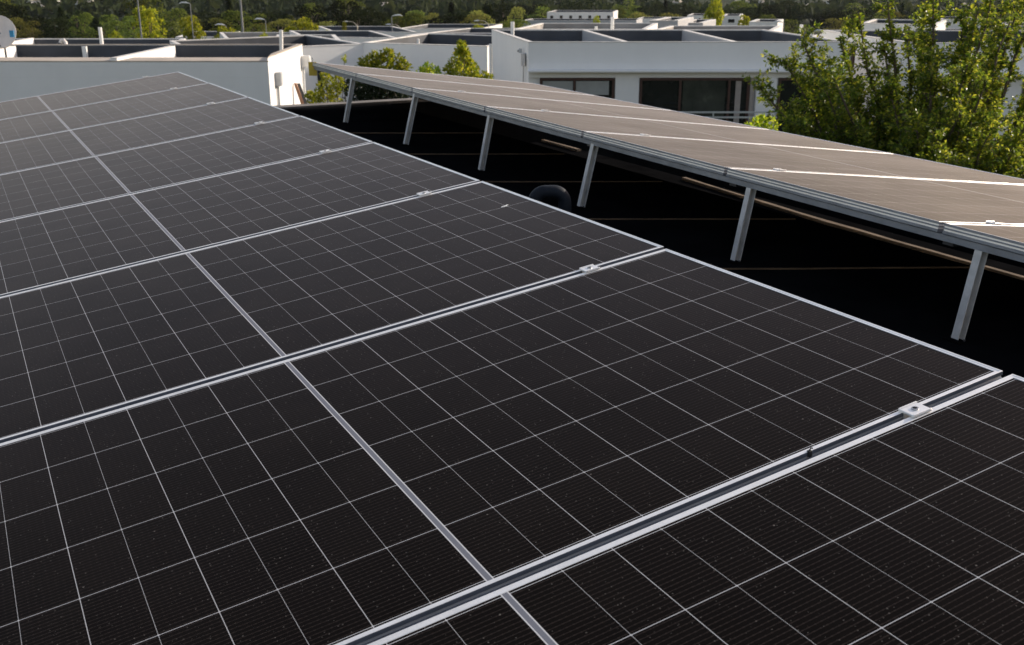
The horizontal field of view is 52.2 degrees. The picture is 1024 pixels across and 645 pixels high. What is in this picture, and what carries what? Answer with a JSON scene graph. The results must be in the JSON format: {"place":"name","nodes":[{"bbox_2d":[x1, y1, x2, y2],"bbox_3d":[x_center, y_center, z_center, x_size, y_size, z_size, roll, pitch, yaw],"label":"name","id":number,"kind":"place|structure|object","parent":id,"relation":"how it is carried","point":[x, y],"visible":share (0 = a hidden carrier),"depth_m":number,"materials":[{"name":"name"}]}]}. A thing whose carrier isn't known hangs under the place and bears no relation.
{"place":"outdoors","nodes":[
{"label":"outdoors","id":0,"kind":"place"},
{"bbox_2d":[0,44,303,105],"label":"flat roofed house","id":1,"kind":"structure","parent":0,"point":[32,70],"depth_m":27.47,"materials":[{"name":"white paint"}]},
{"bbox_2d":[0,15,15,56],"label":"satellite dish","id":2,"kind":"object","parent":1,"relation":"attached to","point":[7,32],"visible":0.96,"depth_m":29.21,"materials":[{"name":"paint"}]},
{"bbox_2d":[274,72,282,104],"bbox_3d":[-6.306,-6.070,28.435,0.171,1.460,0.260,0,18,0],"label":"electrical box","id":3,"kind":"object","parent":1,"relation":"attached to","point":[278,79],"visible":0.77,"depth_m":28.18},
{"bbox_2d":[294,83,307,103],"bbox_3d":[-6.204,-6.642,30.990,0.490,0.900,0.110,0,18,0],"label":"leaning plank","id":4,"kind":"object","parent":1,"relation":"attached to","point":[300,93],"visible":0.64,"depth_m":30.92,"materials":[{"name":"wood"}]},
{"bbox_2d":[301,56,310,93],"bbox_3d":[-6.377,-7.435,32.513,0.271,1.690,0.220,0,18,0],"label":"electrical box","id":5,"kind":"object","parent":1,"relation":"attached to","point":[305,60],"visible":0.77,"depth_m":32.23,"materials":[{"name":"white plastic"}]},
{"bbox_2d":[12,0,1018,36],"bbox_3d":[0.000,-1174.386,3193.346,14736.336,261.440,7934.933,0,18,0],"label":"ground","id":6,"kind":"structure","parent":0,"point":[804,22],"depth_m":510.81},
{"bbox_2d":[0,2,29,29],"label":"broadleaf tree","id":7,"kind":"object","parent":6,"relation":"on","point":[16,11],"visible":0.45,"depth_m":165.23,"materials":[{"name":"green plant"}]},
{"bbox_2d":[9,17,38,37],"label":"broadleaf tree","id":8,"kind":"object","parent":6,"relation":"on","point":[14,19],"visible":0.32,"depth_m":132.28,"materials":[{"name":"green plant"}]},
{"bbox_2d":[16,20,47,37],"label":"broadleaf tree","id":9,"kind":"object","parent":6,"relation":"on","point":[26,26],"visible":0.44,"depth_m":129.90,"materials":[{"name":"green plant"}]},
{"bbox_2d":[15,16,64,36],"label":"broadleaf tree","id":10,"kind":"object","parent":6,"relation":"on","point":[40,20],"visible":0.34,"depth_m":162.69,"materials":[{"name":"green plant"}]},
{"bbox_2d":[37,17,72,37],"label":"broadleaf tree","id":11,"kind":"object","parent":6,"relation":"on","point":[53,33],"visible":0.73,"depth_m":125.95,"materials":[{"name":"green plant"}]},
{"bbox_2d":[64,10,93,37],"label":"broadleaf tree","id":12,"kind":"object","parent":6,"relation":"on","point":[75,13],"visible":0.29,"depth_m":193.96,"materials":[{"name":"green plant"}]},
{"bbox_2d":[68,12,97,37],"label":"broadleaf tree","id":13,"kind":"object","parent":6,"relation":"on","point":[83,28],"visible":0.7,"depth_m":130.90,"materials":[{"name":"green plant"}]},
{"bbox_2d":[12,38,185,43],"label":"flat roofed house","id":14,"kind":"structure","parent":6,"relation":"on","point":[94,41],"depth_m":42.40,"materials":[{"name":"white paint"}]},
{"bbox_2d":[87,14,122,37],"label":"broadleaf tree","id":15,"kind":"object","parent":6,"relation":"on","point":[104,17],"visible":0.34,"depth_m":160.99,"materials":[{"name":"green plant"}]},
{"bbox_2d":[103,20,126,37],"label":"broadleaf tree","id":16,"kind":"object","parent":6,"relation":"on","point":[120,24],"visible":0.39,"depth_m":132.84,"materials":[{"name":"green plant"}]},
{"bbox_2d":[120,15,139,37],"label":"broadleaf tree","id":17,"kind":"object","parent":6,"relation":"on","point":[127,21],"visible":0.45,"depth_m":123.18,"materials":[{"name":"green plant"}]},
{"bbox_2d":[122,0,148,34],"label":"broadleaf tree","id":18,"kind":"object","parent":6,"relation":"on","point":[139,2],"visible":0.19,"depth_m":187.68,"materials":[{"name":"green plant"}]},
{"bbox_2d":[131,5,167,37],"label":"yellow green bush","id":19,"kind":"object","parent":6,"relation":"on","point":[149,15],"visible":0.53,"depth_m":74.60,"materials":[{"name":"green plant"}]},
{"bbox_2d":[136,0,172,36],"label":"broadleaf tree","id":20,"kind":"object","parent":6,"relation":"on","point":[154,2],"visible":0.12,"depth_m":192.44,"materials":[{"name":"green plant"}]},
{"bbox_2d":[144,19,180,37],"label":"broadleaf tree","id":21,"kind":"object","parent":6,"relation":"on","point":[172,30],"visible":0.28,"depth_m":136.30,"materials":[{"name":"green plant"}]},
{"bbox_2d":[155,8,189,37],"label":"broadleaf tree","id":22,"kind":"object","parent":6,"relation":"on","point":[175,11],"visible":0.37,"depth_m":159.48,"materials":[{"name":"green plant"}]},
{"bbox_2d":[179,15,206,39],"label":"yellow green bush","id":23,"kind":"object","parent":6,"relation":"on","point":[187,32],"visible":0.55,"depth_m":67.34,"materials":[{"name":"green plant"}]},
{"bbox_2d":[207,17,234,30],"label":"broadleaf tree","id":24,"kind":"object","parent":6,"relation":"on","point":[219,20],"visible":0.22,"depth_m":127.98,"materials":[{"name":"green plant"}]},
{"bbox_2d":[220,10,271,31],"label":"broadleaf tree","id":25,"kind":"object","parent":6,"relation":"on","point":[231,13],"visible":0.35,"depth_m":129.08,"materials":[{"name":"green plant"}]},
{"bbox_2d":[219,32,289,37],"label":"flat roofed house","id":26,"kind":"structure","parent":6,"relation":"on","point":[237,34],"depth_m":67.34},
{"bbox_2d":[169,35,365,103],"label":"flat roofed house","id":27,"kind":"structure","parent":6,"relation":"on","point":[317,49],"depth_m":37.72,"materials":[{"name":"white paint"}]},
{"bbox_2d":[246,10,291,31],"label":"broadleaf tree","id":28,"kind":"object","parent":6,"relation":"on","point":[268,13],"visible":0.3,"depth_m":158.77,"materials":[{"name":"green plant"}]},
{"bbox_2d":[253,19,293,31],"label":"broadleaf tree","id":29,"kind":"object","parent":6,"relation":"on","point":[281,22],"visible":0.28,"depth_m":124.45,"materials":[{"name":"green plant"}]},
{"bbox_2d":[283,16,319,31],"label":"yellow green bush","id":30,"kind":"object","parent":6,"relation":"on","point":[303,23],"visible":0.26,"depth_m":71.94,"materials":[{"name":"green plant"}]},
{"bbox_2d":[293,4,326,30],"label":"broadleaf tree","id":31,"kind":"object","parent":6,"relation":"on","point":[316,18],"visible":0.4,"depth_m":159.33,"materials":[{"name":"green plant"}]},
{"bbox_2d":[304,72,347,103],"bbox_3d":[-3.887,-3.846,22.269,0.876,3.085,1.106,-6,19,-17],"label":"flowering shrub","id":32,"kind":"object","parent":6,"relation":"on","point":[315,97],"visible":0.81,"depth_m":21.80,"materials":[{"name":"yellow plant"}]},
{"bbox_2d":[289,31,395,42],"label":"flat roofed house","id":33,"kind":"structure","parent":6,"relation":"on","point":[359,36],"depth_m":66.83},
{"bbox_2d":[326,0,361,25],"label":"broadleaf tree","id":34,"kind":"object","parent":6,"relation":"on","point":[332,8],"visible":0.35,"depth_m":162.97,"materials":[{"name":"green plant"}]},
{"bbox_2d":[332,11,387,25],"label":"broadleaf tree","id":35,"kind":"object","parent":6,"relation":"on","point":[365,20],"visible":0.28,"depth_m":127.73,"materials":[{"name":"green plant"}]},
{"bbox_2d":[347,7,387,25],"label":"broadleaf tree","id":36,"kind":"object","parent":6,"relation":"on","point":[375,12],"visible":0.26,"depth_m":152.11,"materials":[{"name":"green plant"}]},
{"bbox_2d":[319,26,416,36],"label":"flat roofed house","id":37,"kind":"structure","parent":6,"relation":"on","point":[396,32],"depth_m":89.78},
{"bbox_2d":[342,68,412,101],"bbox_3d":[-1.679,-3.355,20.475,3.259,3.296,1.455,0,18,0],"label":"dark hedge","id":38,"kind":"object","parent":6,"relation":"on","point":[371,93],"visible":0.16,"depth_m":19.73,"materials":[{"name":"green plant"}]},
{"bbox_2d":[357,47,413,98],"bbox_3d":[-3.006,-4.624,24.096,1.494,3.409,1.105,14,23,35],"label":"round shrub","id":39,"kind":"object","parent":6,"relation":"on","point":[377,60],"visible":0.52,"depth_m":23.46,"materials":[{"name":"green plant"}]},
{"bbox_2d":[382,12,424,27],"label":"broadleaf tree","id":40,"kind":"object","parent":6,"relation":"on","point":[412,15],"visible":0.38,"depth_m":129.08,"materials":[{"name":"green plant"}]},
{"bbox_2d":[361,33,491,97],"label":"flat roofed house","id":41,"kind":"structure","parent":6,"relation":"on","point":[436,49],"depth_m":37.17,"materials":[{"name":"white paint"}]},
{"bbox_2d":[416,62,442,73],"bbox_3d":[-1.860,-4.308,23.529,0.581,3.166,0.972,4,19,13],"label":"shrub","id":42,"kind":"object","parent":6,"relation":"on","point":[437,70],"visible":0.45,"depth_m":22.88,"materials":[{"name":"green plant"}]},
{"bbox_2d":[422,15,472,24],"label":"broadleaf tree","id":43,"kind":"object","parent":6,"relation":"on","point":[446,20],"visible":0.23,"depth_m":129.63,"materials":[{"name":"green plant"}]},
{"bbox_2d":[403,24,501,33],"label":"flat roofed house","id":44,"kind":"structure","parent":6,"relation":"on","point":[424,28],"depth_m":104.19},
{"bbox_2d":[404,28,515,35],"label":"flat roofed house","id":45,"kind":"structure","parent":6,"relation":"on","point":[476,30],"depth_m":69.94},
{"bbox_2d":[442,39,481,77],"bbox_3d":[-1.136,-4.620,23.810,0.962,3.580,1.065,0,18,0],"label":"cone tree","id":46,"kind":"object","parent":6,"relation":"on","point":[463,54],"visible":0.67,"depth_m":23.35,"materials":[{"name":"green plant"}]},
{"bbox_2d":[442,8,485,23],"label":"broadleaf tree","id":47,"kind":"object","parent":6,"relation":"on","point":[466,13],"visible":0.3,"depth_m":161.68,"materials":[{"name":"green plant"}]},
{"bbox_2d":[480,2,526,27],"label":"broadleaf tree","id":48,"kind":"object","parent":6,"relation":"on","point":[496,16],"visible":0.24,"depth_m":196.05,"materials":[{"name":"green plant"}]},
{"bbox_2d":[500,6,525,27],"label":"broadleaf tree","id":49,"kind":"object","parent":6,"relation":"on","point":[518,8],"visible":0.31,"depth_m":166.69,"materials":[{"name":"green plant"}]},
{"bbox_2d":[10,0,1023,23],"bbox_3d":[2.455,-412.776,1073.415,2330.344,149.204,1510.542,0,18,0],"label":"hillside wood","id":50,"kind":"object","parent":6,"relation":"on","point":[96,8],"visible":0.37,"depth_m":405.36,"materials":[{"name":"green plant"}]},
{"bbox_2d":[513,4,547,17],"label":"broadleaf tree","id":51,"kind":"object","parent":6,"relation":"on","point":[527,11],"visible":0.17,"depth_m":259.65,"materials":[{"name":"green plant"}]},
{"bbox_2d":[559,0,595,9],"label":"broadleaf tree","id":52,"kind":"object","parent":6,"relation":"on","point":[573,4],"visible":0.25,"depth_m":290.37,"materials":[{"name":"green plant"}]},
{"bbox_2d":[521,19,642,26],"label":"flat roofed house","id":53,"kind":"structure","parent":6,"relation":"on","point":[534,21],"depth_m":182.76,"materials":[{"name":"grey paint"}]},
{"bbox_2d":[516,23,657,28],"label":"flat roofed house","id":54,"kind":"structure","parent":6,"relation":"on","point":[593,25],"depth_m":56.58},
{"bbox_2d":[275,98,1023,377],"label":"flat roofed building","id":55,"kind":"structure","parent":6,"relation":"on","point":[908,286],"depth_m":5.01,"materials":[{"name":"black paint"}]},
{"bbox_2d":[0,72,207,119],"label":"solar panel","id":56,"kind":"object","parent":55,"relation":"on","point":[76,97],"visible":0.82,"depth_m":8.00,"materials":[{"name":"glass"}]},
{"bbox_2d":[0,83,247,142],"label":"solar panel","id":57,"kind":"object","parent":55,"relation":"on","point":[55,121],"visible":0.81,"depth_m":7.02,"materials":[{"name":"glass"}]},
{"bbox_2d":[0,97,298,174],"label":"solar panel","id":58,"kind":"object","parent":55,"relation":"on","point":[59,147],"visible":0.83,"depth_m":6.03,"materials":[{"name":"glass"}]},
{"bbox_2d":[0,116,372,221],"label":"solar panel","id":59,"kind":"object","parent":55,"relation":"on","point":[33,191],"visible":0.83,"depth_m":5.03,"materials":[{"name":"glass"}]},
{"bbox_2d":[0,142,479,296],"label":"solar panel","id":60,"kind":"object","parent":55,"relation":"on","point":[62,245],"visible":0.82,"depth_m":4.03,"materials":[{"name":"glass"}]},
{"bbox_2d":[0,181,663,442],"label":"solar panel","id":61,"kind":"object","parent":55,"relation":"on","point":[77,349],"visible":0.87,"depth_m":2.99,"materials":[{"name":"glass"}]},
{"bbox_2d":[340,78,354,123],"bbox_3d":[-1.317,-1.794,8.454,0.072,0.369,0.068,5,14,-30],"label":"support post","id":62,"kind":"object","parent":55,"relation":"on","point":[349,102],"visible":0.98,"depth_m":8.46,"materials":[{"name":"metal"}]},
{"bbox_2d":[399,93,417,145],"bbox_3d":[-0.713,-1.428,7.354,0.072,0.368,0.068,6,13,-30],"label":"support post","id":63,"kind":"object","parent":55,"relation":"on","point":[410,121],"visible":0.91,"depth_m":7.36,"materials":[{"name":"metal"}]},
{"bbox_2d":[314,67,1023,262],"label":"support rail","id":64,"kind":"object","parent":63,"relation":"on","point":[937,235],"visible":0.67,"depth_m":4.28,"materials":[{"name":"metal"}]},
{"bbox_2d":[942,241,963,246],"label":"cross beam","id":65,"kind":"structure","parent":64,"relation":"attached to","point":[950,244],"depth_m":3.49,"materials":[{"name":"metal"}]},
{"bbox_2d":[726,168,1023,231],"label":"solar panel","id":66,"kind":"object","parent":65,"relation":"on","point":[932,204],"visible":1,"depth_m":4.14,"materials":[{"name":"glass"}]},
{"bbox_2d":[942,223,1023,254],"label":"solar panel","id":67,"kind":"object","parent":65,"relation":"on","point":[1008,237],"visible":1,"depth_m":3.36,"materials":[{"name":"glass"}]},
{"bbox_2d":[474,115,493,171],"bbox_3d":[-0.157,-1.103,6.365,0.072,0.370,0.068,3,15,-30],"label":"support post","id":68,"kind":"object","parent":55,"relation":"on","point":[485,144],"visible":0.82,"depth_m":6.37,"materials":[{"name":"metal"}]},
{"bbox_2d":[0,249,1002,644],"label":"solar panel","id":69,"kind":"object","parent":55,"relation":"on","point":[374,487],"visible":0.86,"depth_m":1.99,"materials":[{"name":"glass"}]},
{"bbox_2d":[528,185,570,212],"bbox_3d":[0.126,-0.518,4.797,0.260,0.232,0.198,-11,21,-30],"label":"gooseneck vent","id":70,"kind":"object","parent":55,"relation":"on","point":[560,194],"visible":0.54,"depth_m":4.74,"materials":[{"name":"plastic"}]},
{"bbox_2d":[572,143,598,208],"bbox_3d":[0.391,-0.760,5.359,0.072,0.356,0.068,5,13,-30],"label":"support post","id":71,"kind":"object","parent":55,"relation":"on","point":[587,176],"visible":0.82,"depth_m":5.36,"materials":[{"name":"metal"}]},
{"bbox_2d":[368,374,1023,644],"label":"solar panel","id":72,"kind":"object","parent":55,"relation":"on","point":[908,531],"visible":1,"depth_m":1.55,"materials":[{"name":"glass"}]},
{"bbox_2d":[898,401,931,419],"bbox_3d":[0.746,0.173,1.935,0.046,0.035,0.038,-17,23,-24],"label":"panel clamp","id":73,"kind":"object","parent":72,"relation":"attached to","point":[914,409],"visible":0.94,"depth_m":1.93,"materials":[{"name":"metal"}]},
{"bbox_2d":[724,187,756,263],"bbox_3d":[0.962,-0.412,4.336,0.072,0.336,0.068,3,15,-29],"label":"support post","id":74,"kind":"object","parent":55,"relation":"on","point":[743,225],"visible":0.91,"depth_m":4.34,"materials":[{"name":"metal"}]},
{"bbox_2d":[942,250,987,343],"bbox_3d":[1.488,-0.095,3.390,0.072,0.327,0.068,2,16,-29],"label":"support post","id":75,"kind":"object","parent":55,"relation":"on","point":[969,295],"visible":0.82,"depth_m":3.39,"materials":[{"name":"metal"}]},
{"bbox_2d":[632,3,677,17],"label":"broadleaf tree","id":76,"kind":"object","parent":6,"relation":"on","point":[660,8],"visible":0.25,"depth_m":263.65,"materials":[{"name":"green plant"}]},
{"bbox_2d":[649,17,693,28],"bbox_3d":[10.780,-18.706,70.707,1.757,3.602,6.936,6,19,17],"label":"flat roofed house","id":77,"kind":"structure","parent":6,"relation":"on","point":[672,21],"depth_m":67.87,"materials":[{"name":"grey paint"}]},
{"bbox_2d":[660,3,698,16],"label":"broadleaf tree","id":78,"kind":"object","parent":6,"relation":"on","point":[688,8],"visible":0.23,"depth_m":291.83,"materials":[{"name":"green plant"}]},
{"bbox_2d":[688,19,715,25],"bbox_3d":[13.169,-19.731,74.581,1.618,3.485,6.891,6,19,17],"label":"flat roofed house","id":79,"kind":"structure","parent":6,"relation":"on","point":[703,22],"depth_m":73.68,"materials":[{"name":"grey paint"}]},
{"bbox_2d":[703,0,724,25],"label":"yellow green bush","id":80,"kind":"object","parent":6,"relation":"on","point":[716,14],"visible":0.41,"depth_m":114.73,"materials":[{"name":"green plant"}]},
{"bbox_2d":[658,26,781,31],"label":"flat roofed house","id":81,"kind":"structure","parent":6,"relation":"on","point":[775,28],"depth_m":53.73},
{"bbox_2d":[678,111,776,119],"bbox_3d":[5.475,-5.106,28.744,3.550,1.388,0.061,0,18,0],"label":"terrace railing","id":82,"kind":"object","parent":6,"relation":"on","point":[713,116],"visible":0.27,"depth_m":28.52,"materials":[{"name":"metal"}]},
{"bbox_2d":[722,14,742,25],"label":"flat roofed house","id":83,"kind":"structure","parent":6,"relation":"on","point":[730,19],"depth_m":144.25,"materials":[{"name":"white paint"}]},
{"bbox_2d":[716,6,756,25],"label":"broadleaf tree","id":84,"kind":"object","parent":6,"relation":"on","point":[742,9],"visible":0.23,"depth_m":260.68,"materials":[{"name":"green plant"}]},
{"bbox_2d":[745,112,780,129],"bbox_3d":[4.052,-2.081,17.429,0.441,2.780,0.819,17,24,41],"label":"shrub","id":85,"kind":"object","parent":6,"relation":"on","point":[759,120],"visible":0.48,"depth_m":17.15,"materials":[{"name":"green plant"}]},
{"bbox_2d":[750,3,779,19],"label":"broadleaf tree","id":86,"kind":"object","parent":6,"relation":"on","point":[768,8],"visible":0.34,"depth_m":291.57,"materials":[{"name":"green plant"}]},
{"bbox_2d":[749,19,783,31],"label":"flat roofed house","id":87,"kind":"structure","parent":6,"relation":"on","point":[762,22],"depth_m":91.51,"materials":[{"name":"white paint"}]},
{"bbox_2d":[545,132,1023,267],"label":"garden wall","id":88,"kind":"structure","parent":6,"relation":"on","point":[677,172],"depth_m":10.33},
{"bbox_2d":[767,0,810,29],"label":"broadleaf tree","id":89,"kind":"object","parent":6,"relation":"on","point":[783,16],"visible":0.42,"depth_m":292.01,"materials":[{"name":"green plant"}]},
{"bbox_2d":[783,19,814,34],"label":"broadleaf tree","id":90,"kind":"object","parent":6,"relation":"on","point":[786,27],"visible":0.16,"depth_m":221.58,"materials":[{"name":"green plant"}]},
{"bbox_2d":[806,10,854,31],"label":"broadleaf tree","id":91,"kind":"object","parent":6,"relation":"on","point":[822,17],"visible":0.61,"depth_m":250.15,"materials":[{"name":"green plant"}]},
{"bbox_2d":[821,18,843,32],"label":"broadleaf tree","id":92,"kind":"object","parent":6,"relation":"on","point":[837,22],"visible":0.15,"depth_m":226.16,"materials":[{"name":"green plant"}]},
{"bbox_2d":[844,7,878,27],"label":"broadleaf tree","id":93,"kind":"object","parent":6,"relation":"on","point":[868,13],"visible":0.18,"depth_m":261.08,"materials":[{"name":"green plant"}]},
{"bbox_2d":[741,0,1023,178],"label":"leafy tree","id":94,"kind":"object","parent":6,"relation":"on","point":[962,130],"visible":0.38,"depth_m":12.45,"materials":[{"name":"green plant"}]},
{"bbox_2d":[547,10,617,18],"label":"flat roofed house","id":95,"kind":"structure","parent":0,"point":[578,14],"depth_m":196.82,"materials":[{"name":"paint"}]},
{"bbox_2d":[489,29,857,136],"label":"flat roofed house","id":96,"kind":"structure","parent":0,"point":[688,69],"depth_m":29.31,"materials":[{"name":"white paint"}]},
{"bbox_2d":[540,78,614,98],"bbox_3d":[1.833,-6.252,29.495,2.106,1.290,0.066,0,18,0],"label":"window","id":97,"kind":"structure","parent":96,"relation":"in","point":[604,87],"depth_m":29.35,"materials":[{"name":"black glass"}]},
{"bbox_2d":[639,78,749,124],"bbox_3d":[5.135,-5.882,29.618,3.094,2.070,0.066,0,18,0],"label":"door","id":98,"kind":"structure","parent":96,"relation":"in","point":[675,94],"depth_m":29.45,"materials":[{"name":"black glass"}]},
{"bbox_2d":[775,78,857,136],"bbox_3d":[8.633,-5.882,29.618,2.288,2.070,0.066,0,18,0],"label":"door","id":99,"kind":"structure","parent":96,"relation":"in","point":[789,87],"depth_m":29.45,"materials":[{"name":"black glass"}]},
{"bbox_2d":[862,19,945,29],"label":"flat roofed house","id":100,"kind":"structure","parent":0,"point":[874,24],"depth_m":42.38,"materials":[{"name":"white paint"}]},
{"bbox_2d":[821,30,1023,139],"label":"flat roofed house","id":101,"kind":"structure","parent":0,"point":[945,36],"depth_m":29.77,"materials":[{"name":"white paint"}]},
{"label":"cross beam","id":102,"kind":"object","parent":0,"visible":0},
{"bbox_2d":[583,131,1023,184],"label":"solar panel","id":103,"kind":"object","parent":102,"relation":"on","point":[718,157],"visible":0.89,"depth_m":5.26,"materials":[{"name":"glass"}]},
{"label":"cross beam","id":104,"kind":"object","parent":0,"visible":0},
{"bbox_2d":[412,88,764,128],"bbox_3d":[0.556,-1.491,7.357,2.252,0.035,1.139,-2,17,-28],"label":"solar panel","id":105,"kind":"object","parent":104,"relation":"on","point":[479,101],"visible":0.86,"depth_m":7.24,"materials":[{"name":"glass"}]},
{"bbox_2d":[485,106,887,152],"bbox_3d":[1.088,-1.162,6.391,2.252,0.035,1.123,-2,17,-28],"label":"solar panel","id":106,"kind":"object","parent":104,"relation":"on","point":[575,124],"visible":0.87,"depth_m":6.26,"materials":[{"name":"glass"}]},
{"label":"cross beam","id":107,"kind":"object","parent":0,"visible":0},
{"bbox_2d":[312,62,590,94],"bbox_3d":[-0.515,-2.154,9.304,2.252,0.035,1.138,-2,17,-28],"label":"solar panel","id":108,"kind":"object","parent":107,"relation":"on","point":[351,71],"visible":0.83,"depth_m":9.21,"materials":[{"name":"glass"}]},
{"bbox_2d":[356,73,667,109],"bbox_3d":[0.021,-1.823,8.331,2.252,0.035,1.141,-2,17,-28],"label":"solar panel","id":109,"kind":"object","parent":107,"relation":"on","point":[405,84],"visible":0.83,"depth_m":8.23,"materials":[{"name":"glass"}]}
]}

